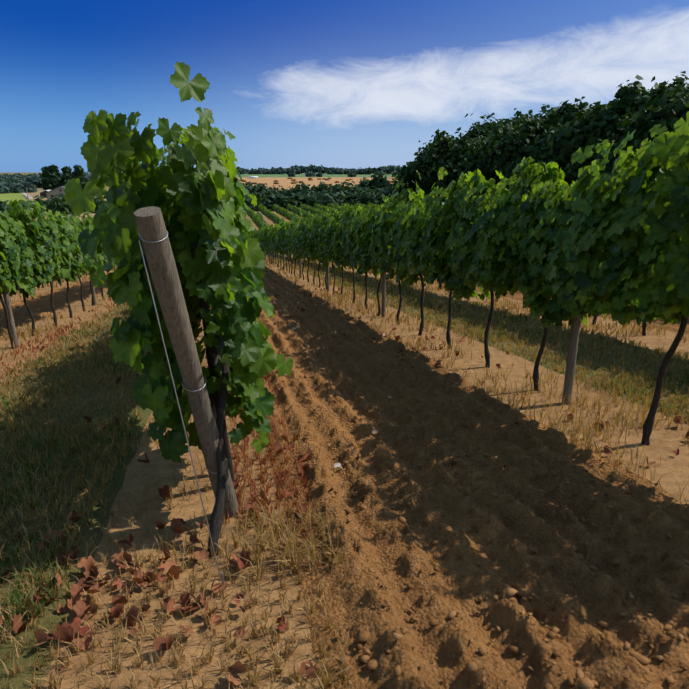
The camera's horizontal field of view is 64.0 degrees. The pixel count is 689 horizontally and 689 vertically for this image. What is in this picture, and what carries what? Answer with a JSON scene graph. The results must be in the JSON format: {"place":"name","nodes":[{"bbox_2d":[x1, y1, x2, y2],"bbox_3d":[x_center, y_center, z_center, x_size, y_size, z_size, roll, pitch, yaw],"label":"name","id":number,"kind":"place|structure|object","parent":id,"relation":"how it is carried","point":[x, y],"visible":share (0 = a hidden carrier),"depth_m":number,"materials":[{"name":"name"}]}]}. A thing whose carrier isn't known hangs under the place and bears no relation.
{"place":"outdoors","nodes":[
{"label":"outdoors","id":0,"kind":"place"},
{"bbox_2d":[0,193,26,203],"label":"field","id":1,"kind":"structure","parent":0,"point":[10,196],"depth_m":273.78,"materials":[{"name":"green plant"}]},
{"bbox_2d":[236,174,391,176],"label":"green field","id":2,"kind":"structure","parent":0,"point":[303,175],"depth_m":965.09,"materials":[{"name":"plant"}]},
{"bbox_2d":[0,61,688,556],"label":"vine","id":3,"kind":"object","parent":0,"point":[624,247],"depth_m":3.94,"materials":[{"name":"green plant"}]},
{"bbox_2d":[0,172,688,688],"bbox_3d":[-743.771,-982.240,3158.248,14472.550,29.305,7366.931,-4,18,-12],"label":"ground","id":4,"kind":"structure","parent":0,"point":[672,470],"depth_m":3.42,"materials":[{"name":"brown soil"}]},
{"bbox_2d":[8,204,95,220],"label":"dry field","id":5,"kind":"structure","parent":4,"relation":"on","point":[92,214],"depth_m":123.23,"materials":[{"name":"beige plant"}]},
{"bbox_2d":[0,271,113,334],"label":"ploughed alley","id":6,"kind":"structure","parent":4,"relation":"on","point":[39,304],"depth_m":15.39,"materials":[{"name":"soil"}]},
{"bbox_2d":[26,188,108,200],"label":"farm yard","id":7,"kind":"structure","parent":4,"relation":"on","point":[35,194],"depth_m":300.64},
{"bbox_2d":[40,177,257,200],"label":"farm walls","id":8,"kind":"structure","parent":4,"relation":"on","point":[57,192],"depth_m":236.92,"materials":[{"name":"grey stone"}]},
{"bbox_2d":[40,176,257,192],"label":"farm roofs","id":9,"kind":"structure","parent":8,"relation":"on","point":[64,186],"depth_m":240.78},
{"bbox_2d":[0,206,581,517],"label":"trellis posts","id":10,"kind":"object","parent":4,"relation":"on","point":[160,260],"visible":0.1,"depth_m":2.67,"materials":[{"name":"wood"}]},
{"bbox_2d":[54,211,628,590],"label":"trellis wires","id":11,"kind":"object","parent":10,"relation":"attached to","point":[222,576],"visible":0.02,"depth_m":2.46,"materials":[{"name":"silver metal"}]},
{"bbox_2d":[237,177,393,185],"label":"hedge","id":12,"kind":"object","parent":4,"relation":"on","point":[294,180],"visible":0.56,"depth_m":617.86,"materials":[{"name":"plant"}]},
{"bbox_2d":[236,177,397,189],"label":"field stubble","id":13,"kind":"object","parent":4,"relation":"on","point":[284,182],"visible":0.04,"depth_m":666.93,"materials":[{"name":"beige plant"}]},
{"bbox_2d":[0,230,688,688],"bbox_3d":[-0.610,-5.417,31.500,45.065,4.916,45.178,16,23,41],"label":"grass and weeds","id":14,"kind":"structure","parent":4,"relation":"on","point":[30,467],"depth_m":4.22,"materials":[{"name":"beige plant"}]},
{"bbox_2d":[0,287,688,684],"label":"fallen leaves","id":15,"kind":"object","parent":4,"relation":"on","point":[66,633],"visible":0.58,"depth_m":2.69,"materials":[{"name":"brown plant"}]},
{"bbox_2d":[247,266,688,688],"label":"tilled soil","id":16,"kind":"structure","parent":4,"relation":"on","point":[378,525],"depth_m":3.03,"materials":[{"name":"soil"}]},
{"bbox_2d":[263,291,688,688],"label":"soil clods","id":17,"kind":"object","parent":16,"relation":"on","point":[582,683],"visible":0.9,"depth_m":2.34,"materials":[{"name":"brown soil"}]},
{"bbox_2d":[255,213,688,333],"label":"ploughed alley","id":18,"kind":"structure","parent":4,"relation":"on","point":[518,295],"depth_m":9.91,"materials":[{"name":"soil"}]},
{"bbox_2d":[0,71,688,218],"bbox_3d":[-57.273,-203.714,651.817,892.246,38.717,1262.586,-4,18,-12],"label":"tree","id":19,"kind":"object","parent":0,"point":[562,133],"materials":[{"name":"green plant"}]},
{"bbox_2d":[0,0,688,172],"label":"sky","id":20,"kind":"structure","parent":0,"point":[348,84],"materials":[{"name":"blue"}]}
]}

